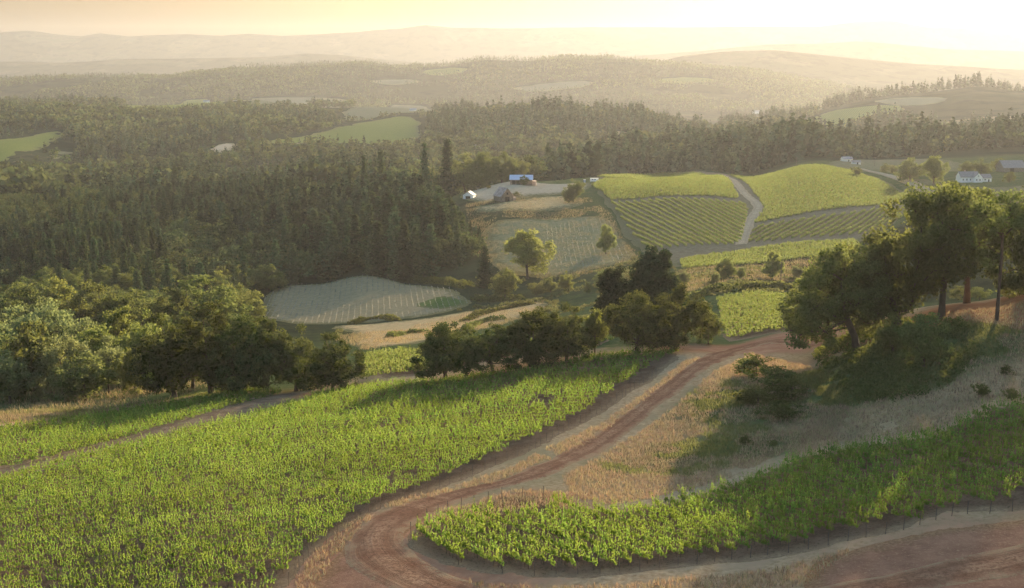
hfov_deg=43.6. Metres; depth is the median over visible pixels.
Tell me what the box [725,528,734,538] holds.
grapevine
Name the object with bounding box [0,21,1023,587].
ground
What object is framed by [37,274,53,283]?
broadleaf tree
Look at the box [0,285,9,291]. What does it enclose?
broadleaf tree
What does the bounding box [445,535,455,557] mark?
grapevine
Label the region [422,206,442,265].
conifer tree
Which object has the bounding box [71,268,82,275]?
broadleaf tree
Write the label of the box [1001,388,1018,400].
shrub
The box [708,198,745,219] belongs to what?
vine row
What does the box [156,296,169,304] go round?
broadleaf tree
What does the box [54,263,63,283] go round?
conifer tree
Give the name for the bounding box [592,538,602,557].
grapevine
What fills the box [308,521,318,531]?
grapevine
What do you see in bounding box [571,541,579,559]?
grapevine
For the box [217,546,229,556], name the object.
grapevine
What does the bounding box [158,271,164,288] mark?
conifer tree
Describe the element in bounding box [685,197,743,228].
vine row
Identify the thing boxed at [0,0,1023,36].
sky
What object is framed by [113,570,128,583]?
grapevine
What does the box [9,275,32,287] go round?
broadleaf tree
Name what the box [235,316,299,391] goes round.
oak tree
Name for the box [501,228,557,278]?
broadleaf tree
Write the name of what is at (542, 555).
grapevine
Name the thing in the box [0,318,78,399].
broadleaf tree
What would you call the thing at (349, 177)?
conifer tree
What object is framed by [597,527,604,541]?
grapevine
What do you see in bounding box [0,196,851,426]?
meadow grass
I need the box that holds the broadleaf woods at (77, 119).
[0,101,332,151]
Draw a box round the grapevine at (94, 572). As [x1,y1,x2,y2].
[91,567,99,579]
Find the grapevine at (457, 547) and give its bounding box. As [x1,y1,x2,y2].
[451,541,460,553]
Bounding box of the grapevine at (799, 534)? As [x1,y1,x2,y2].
[791,518,802,540]
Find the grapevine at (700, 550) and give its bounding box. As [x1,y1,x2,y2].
[696,540,702,556]
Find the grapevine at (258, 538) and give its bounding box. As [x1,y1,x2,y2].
[253,531,263,546]
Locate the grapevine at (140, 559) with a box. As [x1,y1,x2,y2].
[134,549,145,560]
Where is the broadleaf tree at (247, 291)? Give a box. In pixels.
[238,289,253,299]
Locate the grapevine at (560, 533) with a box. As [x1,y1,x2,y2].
[555,525,562,541]
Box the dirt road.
[343,335,1023,587]
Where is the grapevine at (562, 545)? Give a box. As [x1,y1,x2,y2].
[558,537,565,552]
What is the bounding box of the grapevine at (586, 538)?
[578,525,589,544]
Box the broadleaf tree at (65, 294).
[32,276,75,311]
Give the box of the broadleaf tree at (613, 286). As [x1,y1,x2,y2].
[590,265,636,330]
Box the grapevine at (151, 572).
[146,565,157,579]
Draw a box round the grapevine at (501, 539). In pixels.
[498,529,503,544]
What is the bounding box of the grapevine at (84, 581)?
[74,572,88,587]
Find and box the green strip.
[417,296,469,308]
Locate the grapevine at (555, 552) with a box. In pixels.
[548,541,557,555]
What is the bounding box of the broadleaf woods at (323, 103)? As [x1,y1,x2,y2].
[3,95,475,107]
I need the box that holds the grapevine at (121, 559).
[115,553,124,564]
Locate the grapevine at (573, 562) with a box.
[570,551,575,566]
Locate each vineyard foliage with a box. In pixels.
[0,345,678,587]
[0,386,281,465]
[362,331,613,376]
[412,391,1023,546]
[591,174,738,199]
[597,171,705,178]
[680,238,858,267]
[716,289,799,336]
[730,163,907,222]
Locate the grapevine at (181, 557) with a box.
[177,548,186,559]
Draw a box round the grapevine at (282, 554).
[279,545,288,556]
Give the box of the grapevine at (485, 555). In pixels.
[481,546,487,558]
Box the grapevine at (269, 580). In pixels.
[263,571,276,585]
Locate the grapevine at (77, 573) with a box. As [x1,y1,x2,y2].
[71,565,85,581]
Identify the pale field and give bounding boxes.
[211,143,237,152]
[875,97,946,105]
[946,115,1020,123]
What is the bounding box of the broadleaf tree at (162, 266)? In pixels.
[155,264,177,276]
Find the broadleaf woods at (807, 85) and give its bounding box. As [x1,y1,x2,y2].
[0,53,870,111]
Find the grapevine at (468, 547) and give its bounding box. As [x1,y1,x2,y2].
[464,538,470,553]
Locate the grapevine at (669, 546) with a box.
[664,537,673,548]
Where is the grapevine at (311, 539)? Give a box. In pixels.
[306,532,318,543]
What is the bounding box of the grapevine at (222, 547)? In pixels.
[216,540,227,553]
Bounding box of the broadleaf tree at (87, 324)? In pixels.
[61,316,105,379]
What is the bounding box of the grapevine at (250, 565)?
[244,558,254,566]
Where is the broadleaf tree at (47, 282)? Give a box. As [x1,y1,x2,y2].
[33,278,54,289]
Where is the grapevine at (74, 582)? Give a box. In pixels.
[70,575,81,587]
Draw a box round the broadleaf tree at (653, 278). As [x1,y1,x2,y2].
[628,245,687,326]
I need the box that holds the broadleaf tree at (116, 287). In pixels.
[112,284,125,294]
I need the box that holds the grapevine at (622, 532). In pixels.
[618,523,626,538]
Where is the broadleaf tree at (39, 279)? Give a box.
[36,269,51,280]
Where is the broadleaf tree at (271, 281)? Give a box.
[250,263,288,291]
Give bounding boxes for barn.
[493,186,515,201]
[509,175,535,184]
[995,160,1023,171]
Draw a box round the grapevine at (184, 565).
[180,556,191,568]
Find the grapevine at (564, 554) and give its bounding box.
[562,548,569,561]
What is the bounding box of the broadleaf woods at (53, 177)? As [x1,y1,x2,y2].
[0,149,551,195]
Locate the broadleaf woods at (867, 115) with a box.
[764,112,990,135]
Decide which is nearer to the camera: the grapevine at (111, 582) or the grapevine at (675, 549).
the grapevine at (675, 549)
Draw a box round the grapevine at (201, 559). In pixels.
[196,551,206,567]
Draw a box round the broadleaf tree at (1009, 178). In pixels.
[1002,172,1015,181]
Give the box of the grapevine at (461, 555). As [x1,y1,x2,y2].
[458,543,464,560]
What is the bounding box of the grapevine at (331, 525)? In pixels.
[323,516,333,528]
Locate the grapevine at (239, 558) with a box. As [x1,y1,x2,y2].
[238,549,251,564]
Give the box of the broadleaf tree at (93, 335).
[68,323,132,388]
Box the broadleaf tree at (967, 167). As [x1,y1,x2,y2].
[958,161,974,170]
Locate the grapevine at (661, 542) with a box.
[658,535,666,546]
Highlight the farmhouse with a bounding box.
[955,170,991,182]
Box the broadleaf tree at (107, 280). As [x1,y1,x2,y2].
[99,277,118,290]
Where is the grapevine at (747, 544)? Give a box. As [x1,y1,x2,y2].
[745,535,751,550]
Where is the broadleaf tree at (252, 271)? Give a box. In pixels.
[247,269,264,290]
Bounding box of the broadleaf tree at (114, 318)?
[87,305,134,380]
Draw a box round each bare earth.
[314,513,432,587]
[803,520,1023,587]
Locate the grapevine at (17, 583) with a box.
[10,574,23,586]
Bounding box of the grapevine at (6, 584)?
[4,576,18,585]
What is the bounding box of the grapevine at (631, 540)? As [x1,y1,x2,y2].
[628,528,635,546]
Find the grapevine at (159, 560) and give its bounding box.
[155,553,164,564]
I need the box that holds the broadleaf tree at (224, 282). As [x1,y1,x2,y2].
[216,281,235,290]
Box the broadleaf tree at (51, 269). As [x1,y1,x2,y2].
[36,268,54,280]
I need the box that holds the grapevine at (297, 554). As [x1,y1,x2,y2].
[290,545,300,556]
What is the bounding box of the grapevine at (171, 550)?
[161,543,177,555]
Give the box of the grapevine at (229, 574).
[225,565,234,576]
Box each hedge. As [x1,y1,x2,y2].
[347,313,401,324]
[384,328,429,337]
[406,276,474,288]
[458,301,535,321]
[459,314,505,330]
[470,293,523,301]
[686,280,797,299]
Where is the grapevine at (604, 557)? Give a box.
[599,549,607,560]
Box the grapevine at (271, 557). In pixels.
[266,548,275,562]
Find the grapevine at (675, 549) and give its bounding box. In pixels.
[673,540,680,556]
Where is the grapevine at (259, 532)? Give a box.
[254,523,263,536]
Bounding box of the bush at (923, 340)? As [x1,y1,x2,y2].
[894,312,954,366]
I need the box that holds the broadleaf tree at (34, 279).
[25,277,38,283]
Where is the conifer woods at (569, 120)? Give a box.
[423,93,821,151]
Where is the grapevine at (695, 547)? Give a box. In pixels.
[691,537,700,550]
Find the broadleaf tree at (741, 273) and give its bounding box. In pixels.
[734,267,745,278]
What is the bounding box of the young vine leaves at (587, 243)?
[548,219,626,265]
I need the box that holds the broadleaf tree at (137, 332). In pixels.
[119,308,165,377]
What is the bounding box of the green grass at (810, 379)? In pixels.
[0,318,1023,476]
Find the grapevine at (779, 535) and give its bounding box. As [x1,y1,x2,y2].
[777,528,786,544]
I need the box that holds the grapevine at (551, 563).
[548,554,555,569]
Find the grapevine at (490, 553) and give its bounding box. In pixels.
[489,548,496,565]
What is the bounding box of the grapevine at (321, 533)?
[317,525,327,538]
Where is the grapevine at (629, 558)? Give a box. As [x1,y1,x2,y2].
[623,548,631,565]
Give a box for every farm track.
[719,174,762,244]
[861,168,934,194]
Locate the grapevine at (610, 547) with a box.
[608,538,615,553]
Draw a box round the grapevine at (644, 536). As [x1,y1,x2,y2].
[643,531,649,544]
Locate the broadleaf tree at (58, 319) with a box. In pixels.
[12,298,89,359]
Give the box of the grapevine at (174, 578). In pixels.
[169,572,177,581]
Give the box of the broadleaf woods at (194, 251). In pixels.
[0,177,486,300]
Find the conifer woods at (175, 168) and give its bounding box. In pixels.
[20,146,544,193]
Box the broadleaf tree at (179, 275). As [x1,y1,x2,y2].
[169,271,183,282]
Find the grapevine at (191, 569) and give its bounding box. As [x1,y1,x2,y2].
[188,561,199,571]
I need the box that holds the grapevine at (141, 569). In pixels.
[140,562,149,574]
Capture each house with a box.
[840,156,852,161]
[851,160,860,164]
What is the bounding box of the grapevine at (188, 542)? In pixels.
[183,535,193,547]
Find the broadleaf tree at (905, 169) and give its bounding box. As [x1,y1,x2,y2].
[892,157,926,180]
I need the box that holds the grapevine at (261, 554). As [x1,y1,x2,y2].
[256,548,270,563]
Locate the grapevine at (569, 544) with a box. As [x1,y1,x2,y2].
[565,535,571,553]
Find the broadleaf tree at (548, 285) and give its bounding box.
[541,277,557,291]
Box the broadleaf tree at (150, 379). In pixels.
[141,365,163,389]
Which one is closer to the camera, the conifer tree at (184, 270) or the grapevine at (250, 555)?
the grapevine at (250, 555)
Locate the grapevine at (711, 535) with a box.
[707,525,714,539]
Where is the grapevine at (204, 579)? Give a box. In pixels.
[198,574,207,584]
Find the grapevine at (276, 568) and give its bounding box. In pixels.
[271,557,283,573]
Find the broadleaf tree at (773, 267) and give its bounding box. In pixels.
[761,250,785,278]
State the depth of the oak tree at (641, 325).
292.25 m
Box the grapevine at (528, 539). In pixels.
[526,533,532,546]
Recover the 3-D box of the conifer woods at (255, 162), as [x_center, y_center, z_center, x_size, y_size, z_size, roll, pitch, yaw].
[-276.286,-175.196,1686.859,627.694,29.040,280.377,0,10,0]
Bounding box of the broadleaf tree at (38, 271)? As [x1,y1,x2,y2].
[31,266,48,278]
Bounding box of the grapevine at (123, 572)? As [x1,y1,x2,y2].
[118,565,128,577]
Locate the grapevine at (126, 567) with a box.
[116,561,129,569]
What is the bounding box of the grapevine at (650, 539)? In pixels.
[647,530,656,543]
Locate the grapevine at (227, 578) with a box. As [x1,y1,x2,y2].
[222,572,232,585]
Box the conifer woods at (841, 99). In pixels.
[821,71,1023,108]
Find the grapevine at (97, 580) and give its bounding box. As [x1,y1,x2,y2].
[87,573,98,585]
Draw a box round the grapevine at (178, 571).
[177,562,190,572]
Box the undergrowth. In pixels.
[811,313,985,402]
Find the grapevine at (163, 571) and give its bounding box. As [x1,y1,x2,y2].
[158,565,170,578]
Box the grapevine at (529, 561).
[526,551,534,568]
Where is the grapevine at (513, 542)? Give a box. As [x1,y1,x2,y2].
[512,535,518,551]
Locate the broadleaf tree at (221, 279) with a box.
[215,277,228,286]
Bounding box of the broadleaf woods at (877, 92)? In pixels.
[876,86,947,95]
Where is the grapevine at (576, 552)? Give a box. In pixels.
[574,538,581,560]
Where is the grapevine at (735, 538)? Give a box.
[733,527,739,545]
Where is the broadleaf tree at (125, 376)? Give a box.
[108,346,141,395]
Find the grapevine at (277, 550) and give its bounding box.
[271,542,282,555]
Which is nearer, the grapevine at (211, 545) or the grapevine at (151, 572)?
the grapevine at (151, 572)
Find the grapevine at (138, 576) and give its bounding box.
[133,570,144,580]
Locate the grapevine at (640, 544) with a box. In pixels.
[634,533,646,550]
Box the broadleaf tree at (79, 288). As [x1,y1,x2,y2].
[74,285,83,295]
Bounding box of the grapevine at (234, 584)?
[233,578,244,586]
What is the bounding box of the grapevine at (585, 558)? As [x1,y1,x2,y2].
[581,544,587,560]
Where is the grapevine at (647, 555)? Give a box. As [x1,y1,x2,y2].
[643,542,652,563]
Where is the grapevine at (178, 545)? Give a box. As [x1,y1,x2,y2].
[173,538,183,552]
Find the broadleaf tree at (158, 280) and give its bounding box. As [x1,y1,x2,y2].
[155,278,160,287]
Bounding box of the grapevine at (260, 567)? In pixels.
[255,561,264,571]
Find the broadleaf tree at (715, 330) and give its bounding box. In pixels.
[691,311,726,344]
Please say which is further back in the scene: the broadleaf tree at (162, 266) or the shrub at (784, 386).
the broadleaf tree at (162, 266)
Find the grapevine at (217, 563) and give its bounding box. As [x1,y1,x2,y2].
[211,557,221,572]
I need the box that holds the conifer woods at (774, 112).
[716,101,820,124]
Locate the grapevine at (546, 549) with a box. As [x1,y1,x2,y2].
[544,540,550,552]
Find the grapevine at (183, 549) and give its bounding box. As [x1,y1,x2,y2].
[177,539,191,553]
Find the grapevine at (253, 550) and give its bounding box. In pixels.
[246,541,255,553]
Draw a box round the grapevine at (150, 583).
[138,573,153,586]
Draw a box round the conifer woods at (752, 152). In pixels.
[541,108,1023,180]
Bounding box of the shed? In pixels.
[463,191,475,198]
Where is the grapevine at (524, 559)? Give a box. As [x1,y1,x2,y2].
[522,551,528,564]
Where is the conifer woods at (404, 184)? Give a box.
[0,169,466,284]
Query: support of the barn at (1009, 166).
on the ground at (878, 55)
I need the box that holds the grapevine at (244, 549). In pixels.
[237,542,247,554]
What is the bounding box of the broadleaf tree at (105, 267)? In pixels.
[92,264,111,278]
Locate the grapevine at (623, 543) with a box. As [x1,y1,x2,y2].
[621,532,626,548]
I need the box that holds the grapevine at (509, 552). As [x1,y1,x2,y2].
[507,541,512,559]
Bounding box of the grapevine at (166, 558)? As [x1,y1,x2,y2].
[164,549,174,563]
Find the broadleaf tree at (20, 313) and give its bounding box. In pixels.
[0,296,73,372]
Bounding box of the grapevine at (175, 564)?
[168,556,179,567]
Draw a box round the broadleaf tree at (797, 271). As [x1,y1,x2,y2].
[791,263,803,276]
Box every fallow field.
[49,151,72,158]
[243,97,348,107]
[342,105,431,120]
[371,79,417,84]
[514,81,593,91]
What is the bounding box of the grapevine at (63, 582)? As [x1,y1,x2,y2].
[60,573,71,585]
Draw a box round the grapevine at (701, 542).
[693,529,703,543]
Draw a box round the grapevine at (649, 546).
[644,540,653,552]
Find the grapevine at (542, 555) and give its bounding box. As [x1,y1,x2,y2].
[540,544,546,562]
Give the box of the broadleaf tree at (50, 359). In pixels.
[29,333,93,401]
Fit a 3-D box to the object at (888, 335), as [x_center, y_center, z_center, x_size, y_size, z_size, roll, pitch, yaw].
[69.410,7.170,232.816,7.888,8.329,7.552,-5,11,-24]
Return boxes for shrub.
[527,282,545,294]
[581,281,593,292]
[729,387,782,404]
[730,352,781,378]
[739,434,753,444]
[741,366,797,385]
[752,399,803,419]
[764,377,809,400]
[767,439,777,445]
[850,166,861,173]
[879,163,889,172]
[887,165,896,172]
[949,285,972,299]
[970,286,993,299]
[970,383,990,395]
[1000,288,1017,298]
[1000,364,1014,375]
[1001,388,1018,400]
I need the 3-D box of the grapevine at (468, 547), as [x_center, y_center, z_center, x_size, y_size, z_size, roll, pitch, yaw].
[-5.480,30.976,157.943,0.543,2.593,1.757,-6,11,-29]
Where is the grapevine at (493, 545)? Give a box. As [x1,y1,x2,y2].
[490,534,497,554]
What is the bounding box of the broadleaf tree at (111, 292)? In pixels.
[102,290,117,296]
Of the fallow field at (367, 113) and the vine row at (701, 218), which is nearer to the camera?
the vine row at (701, 218)
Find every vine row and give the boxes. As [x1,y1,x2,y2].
[611,200,694,244]
[615,208,686,245]
[618,200,702,244]
[620,216,678,245]
[625,201,710,243]
[626,224,671,246]
[632,232,662,247]
[633,200,718,243]
[640,199,726,244]
[641,241,653,246]
[648,198,732,243]
[655,197,738,241]
[663,197,740,239]
[670,197,742,236]
[678,197,743,232]
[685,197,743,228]
[693,197,744,225]
[700,197,744,222]
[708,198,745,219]
[715,198,746,216]
[723,199,746,212]
[730,200,747,209]
[748,219,783,241]
[750,221,773,236]
[752,224,763,231]
[756,218,794,241]
[763,217,804,241]
[771,215,814,240]
[781,214,825,238]
[791,213,835,237]
[800,212,845,237]
[810,211,855,236]
[819,209,865,236]
[829,206,874,235]
[839,207,881,235]
[848,205,890,234]
[858,209,890,233]
[868,212,890,231]
[877,212,897,228]
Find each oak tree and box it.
[0,280,60,328]
[52,281,136,335]
[79,289,157,325]
[126,286,213,332]
[127,312,213,397]
[153,274,261,345]
[157,316,213,388]
[158,299,248,394]
[207,313,279,392]
[211,282,266,349]
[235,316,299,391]
[262,323,323,391]
[291,332,369,391]
[405,321,483,380]
[443,152,486,192]
[457,323,528,371]
[465,151,501,182]
[492,151,519,182]
[495,306,568,368]
[507,159,530,179]
[517,175,529,184]
[538,301,599,361]
[561,178,584,202]
[601,289,669,353]
[649,282,716,351]
[714,258,735,279]
[775,241,899,351]
[783,254,882,343]
[818,198,982,331]
[899,180,995,318]
[948,185,1017,303]
[960,188,1023,320]
[982,186,1023,294]
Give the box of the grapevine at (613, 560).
[611,551,617,565]
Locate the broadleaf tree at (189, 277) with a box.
[180,273,193,280]
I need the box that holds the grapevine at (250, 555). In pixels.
[247,549,260,563]
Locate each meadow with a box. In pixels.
[332,302,547,348]
[474,196,583,211]
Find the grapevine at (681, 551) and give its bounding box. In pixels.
[677,540,683,557]
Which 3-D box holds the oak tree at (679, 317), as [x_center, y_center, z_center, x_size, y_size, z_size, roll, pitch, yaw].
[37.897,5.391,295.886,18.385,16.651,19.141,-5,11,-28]
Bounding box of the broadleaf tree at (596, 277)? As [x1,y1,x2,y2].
[591,269,603,287]
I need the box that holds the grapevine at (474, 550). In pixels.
[468,539,477,557]
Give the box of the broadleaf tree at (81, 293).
[78,287,96,297]
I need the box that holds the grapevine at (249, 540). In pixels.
[244,532,254,544]
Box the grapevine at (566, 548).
[564,539,570,552]
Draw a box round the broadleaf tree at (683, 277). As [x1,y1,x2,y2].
[679,271,690,282]
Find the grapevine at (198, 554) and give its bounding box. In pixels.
[192,548,207,557]
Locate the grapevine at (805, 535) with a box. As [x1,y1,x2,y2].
[800,522,807,542]
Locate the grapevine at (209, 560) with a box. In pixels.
[203,550,214,563]
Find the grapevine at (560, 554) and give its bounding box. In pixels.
[554,545,565,563]
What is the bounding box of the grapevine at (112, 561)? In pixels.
[108,556,117,566]
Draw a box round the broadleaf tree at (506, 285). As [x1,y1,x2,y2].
[487,267,521,296]
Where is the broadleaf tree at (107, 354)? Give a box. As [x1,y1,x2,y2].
[86,335,125,393]
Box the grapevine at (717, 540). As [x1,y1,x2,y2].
[713,532,721,546]
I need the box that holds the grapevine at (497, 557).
[494,546,502,567]
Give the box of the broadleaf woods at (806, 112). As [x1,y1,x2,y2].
[723,106,819,123]
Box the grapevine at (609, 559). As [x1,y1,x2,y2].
[605,547,613,561]
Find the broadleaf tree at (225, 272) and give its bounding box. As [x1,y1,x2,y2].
[215,266,231,275]
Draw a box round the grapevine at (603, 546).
[601,535,607,553]
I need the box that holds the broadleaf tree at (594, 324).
[583,308,609,354]
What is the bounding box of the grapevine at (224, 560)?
[218,551,228,566]
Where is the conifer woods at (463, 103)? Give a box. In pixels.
[0,92,477,110]
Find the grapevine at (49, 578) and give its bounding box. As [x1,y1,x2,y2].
[43,571,56,579]
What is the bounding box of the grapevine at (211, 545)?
[202,539,214,555]
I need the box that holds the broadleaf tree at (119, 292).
[115,289,134,299]
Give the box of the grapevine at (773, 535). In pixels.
[769,524,780,541]
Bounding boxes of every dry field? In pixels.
[263,276,471,323]
[481,216,633,277]
[827,159,960,172]
[913,179,1023,205]
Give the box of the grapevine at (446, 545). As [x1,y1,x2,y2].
[440,532,449,553]
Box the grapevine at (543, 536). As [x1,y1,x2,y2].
[541,528,546,542]
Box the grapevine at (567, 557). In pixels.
[563,548,570,566]
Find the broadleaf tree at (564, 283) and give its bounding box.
[558,271,574,289]
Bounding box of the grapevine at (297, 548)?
[289,538,302,550]
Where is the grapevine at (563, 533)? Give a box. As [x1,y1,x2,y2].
[554,520,564,539]
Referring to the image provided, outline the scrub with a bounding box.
[335,256,803,335]
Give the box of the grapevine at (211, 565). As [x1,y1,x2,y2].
[203,556,217,572]
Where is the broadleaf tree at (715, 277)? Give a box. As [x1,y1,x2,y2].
[711,272,719,282]
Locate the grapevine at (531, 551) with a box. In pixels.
[524,539,533,553]
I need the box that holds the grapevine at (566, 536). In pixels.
[564,523,570,542]
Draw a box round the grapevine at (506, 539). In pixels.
[503,532,510,548]
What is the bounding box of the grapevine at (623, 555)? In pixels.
[617,543,626,562]
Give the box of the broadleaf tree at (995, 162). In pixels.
[990,158,1003,169]
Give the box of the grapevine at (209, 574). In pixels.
[200,567,210,579]
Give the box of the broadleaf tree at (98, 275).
[93,270,109,283]
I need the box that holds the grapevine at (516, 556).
[511,544,518,563]
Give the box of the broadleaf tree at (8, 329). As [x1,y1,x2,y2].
[0,304,41,349]
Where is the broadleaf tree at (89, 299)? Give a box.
[85,294,98,303]
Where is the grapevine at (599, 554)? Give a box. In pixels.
[596,544,603,559]
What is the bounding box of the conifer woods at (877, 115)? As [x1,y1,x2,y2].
[749,102,1018,133]
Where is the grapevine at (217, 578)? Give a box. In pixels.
[212,568,223,581]
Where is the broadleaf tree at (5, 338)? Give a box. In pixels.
[0,332,13,357]
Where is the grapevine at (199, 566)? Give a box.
[189,557,204,574]
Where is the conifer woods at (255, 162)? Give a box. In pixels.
[82,147,434,174]
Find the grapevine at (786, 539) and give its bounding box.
[783,531,790,542]
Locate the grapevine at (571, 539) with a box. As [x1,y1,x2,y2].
[569,533,575,545]
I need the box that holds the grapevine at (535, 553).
[532,544,537,560]
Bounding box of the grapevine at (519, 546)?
[513,535,521,553]
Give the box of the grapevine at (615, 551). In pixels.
[614,545,621,557]
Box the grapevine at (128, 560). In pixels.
[123,552,131,563]
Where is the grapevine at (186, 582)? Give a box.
[178,577,190,587]
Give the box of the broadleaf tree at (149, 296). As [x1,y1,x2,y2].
[135,290,162,302]
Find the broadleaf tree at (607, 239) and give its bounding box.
[596,224,617,253]
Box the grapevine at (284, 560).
[279,552,292,566]
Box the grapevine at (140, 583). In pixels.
[137,575,149,587]
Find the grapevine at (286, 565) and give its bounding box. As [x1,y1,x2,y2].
[274,558,288,571]
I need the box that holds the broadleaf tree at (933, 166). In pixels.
[920,155,950,184]
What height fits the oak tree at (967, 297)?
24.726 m
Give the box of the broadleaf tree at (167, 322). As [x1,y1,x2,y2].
[155,313,201,340]
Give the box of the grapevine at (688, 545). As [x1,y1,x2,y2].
[685,537,691,548]
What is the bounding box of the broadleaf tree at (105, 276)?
[92,269,113,285]
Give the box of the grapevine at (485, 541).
[480,533,491,551]
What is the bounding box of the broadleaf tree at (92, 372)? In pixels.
[49,350,118,403]
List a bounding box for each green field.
[0,131,62,160]
[128,99,222,109]
[260,116,420,143]
[422,68,466,75]
[659,77,712,82]
[807,105,904,126]
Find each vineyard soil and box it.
[366,340,608,377]
[407,403,1023,578]
[719,295,790,341]
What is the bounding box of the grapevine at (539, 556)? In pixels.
[537,544,545,563]
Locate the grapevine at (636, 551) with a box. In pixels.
[635,547,641,555]
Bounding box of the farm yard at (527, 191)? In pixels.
[460,182,591,202]
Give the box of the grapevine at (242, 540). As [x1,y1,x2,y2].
[236,533,250,546]
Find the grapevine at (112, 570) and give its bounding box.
[110,561,120,572]
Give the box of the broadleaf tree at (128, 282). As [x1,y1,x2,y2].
[117,272,133,291]
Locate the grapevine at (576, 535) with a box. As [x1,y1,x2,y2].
[572,529,578,546]
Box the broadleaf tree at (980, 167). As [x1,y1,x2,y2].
[970,158,993,173]
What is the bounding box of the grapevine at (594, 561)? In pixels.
[586,547,598,566]
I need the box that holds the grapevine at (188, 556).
[184,546,196,561]
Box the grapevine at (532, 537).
[527,529,535,546]
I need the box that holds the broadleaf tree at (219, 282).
[210,279,222,290]
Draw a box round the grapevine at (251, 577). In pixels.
[246,570,257,578]
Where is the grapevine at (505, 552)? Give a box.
[503,543,508,555]
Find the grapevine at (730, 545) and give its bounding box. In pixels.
[729,538,736,549]
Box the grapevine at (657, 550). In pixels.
[655,540,664,555]
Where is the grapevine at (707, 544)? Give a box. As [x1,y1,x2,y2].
[704,535,713,551]
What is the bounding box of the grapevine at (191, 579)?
[184,571,196,584]
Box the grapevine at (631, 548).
[626,538,634,555]
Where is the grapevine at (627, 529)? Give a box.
[623,526,630,541]
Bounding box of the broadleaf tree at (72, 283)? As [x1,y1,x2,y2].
[66,276,83,288]
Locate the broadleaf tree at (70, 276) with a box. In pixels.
[61,274,77,283]
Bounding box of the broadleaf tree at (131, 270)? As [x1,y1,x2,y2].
[127,267,141,276]
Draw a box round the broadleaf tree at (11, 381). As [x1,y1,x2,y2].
[0,349,43,403]
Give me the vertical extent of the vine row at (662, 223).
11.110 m
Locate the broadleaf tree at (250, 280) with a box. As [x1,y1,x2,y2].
[224,269,254,285]
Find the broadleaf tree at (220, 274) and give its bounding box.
[215,270,228,277]
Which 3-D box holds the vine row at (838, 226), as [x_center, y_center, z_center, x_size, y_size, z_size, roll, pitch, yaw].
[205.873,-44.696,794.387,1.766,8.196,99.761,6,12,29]
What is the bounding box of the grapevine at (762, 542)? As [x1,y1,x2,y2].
[755,533,765,544]
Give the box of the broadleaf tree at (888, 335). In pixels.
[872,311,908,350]
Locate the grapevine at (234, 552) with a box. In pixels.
[229,541,241,559]
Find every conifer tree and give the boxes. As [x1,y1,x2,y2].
[8,269,14,284]
[12,259,23,281]
[22,268,29,280]
[28,249,40,275]
[42,238,58,265]
[43,229,53,257]
[48,257,56,272]
[52,234,61,262]
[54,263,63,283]
[61,245,70,272]
[76,241,90,268]
[78,234,88,256]
[80,263,95,285]
[87,236,100,267]
[91,226,98,248]
[97,238,103,262]
[101,250,112,270]
[107,265,124,289]
[112,221,124,242]
[119,253,129,273]
[128,252,138,269]
[129,226,136,245]
[129,269,144,294]
[133,231,144,259]
[142,269,157,291]
[143,261,149,287]
[147,228,157,249]
[154,235,167,262]
[157,285,166,296]
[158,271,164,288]
[159,258,175,287]
[164,273,172,290]
[175,276,179,287]
[179,257,188,278]
[193,261,205,288]
[201,261,208,274]
[201,276,210,298]
[202,255,209,272]
[208,269,216,286]
[229,273,235,288]
[239,254,256,289]
[240,275,249,290]
[284,243,302,284]
[285,225,301,273]
[301,239,307,256]
[310,208,319,235]
[323,221,338,252]
[346,162,353,183]
[359,155,368,179]
[364,220,389,277]
[374,150,386,179]
[384,211,399,267]
[387,206,401,233]
[392,221,417,283]
[407,214,421,247]
[417,142,432,183]
[420,223,444,275]
[422,203,446,263]
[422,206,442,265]
[433,138,460,196]
[441,198,449,221]
[446,205,463,258]
[447,218,465,268]
[473,245,495,288]
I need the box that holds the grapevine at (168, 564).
[160,559,173,571]
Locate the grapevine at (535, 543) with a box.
[534,534,539,547]
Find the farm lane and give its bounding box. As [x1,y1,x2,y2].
[0,392,312,478]
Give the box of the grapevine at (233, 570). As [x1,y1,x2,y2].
[227,560,240,577]
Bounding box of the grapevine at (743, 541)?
[739,533,746,545]
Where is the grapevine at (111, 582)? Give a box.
[109,574,121,584]
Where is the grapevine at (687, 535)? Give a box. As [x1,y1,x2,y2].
[686,525,694,540]
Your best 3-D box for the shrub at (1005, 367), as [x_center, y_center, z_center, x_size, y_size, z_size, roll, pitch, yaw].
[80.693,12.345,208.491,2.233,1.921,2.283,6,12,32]
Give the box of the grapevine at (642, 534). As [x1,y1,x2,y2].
[638,524,645,538]
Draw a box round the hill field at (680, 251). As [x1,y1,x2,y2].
[594,171,909,266]
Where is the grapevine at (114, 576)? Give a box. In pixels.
[107,564,121,578]
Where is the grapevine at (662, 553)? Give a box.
[660,544,667,559]

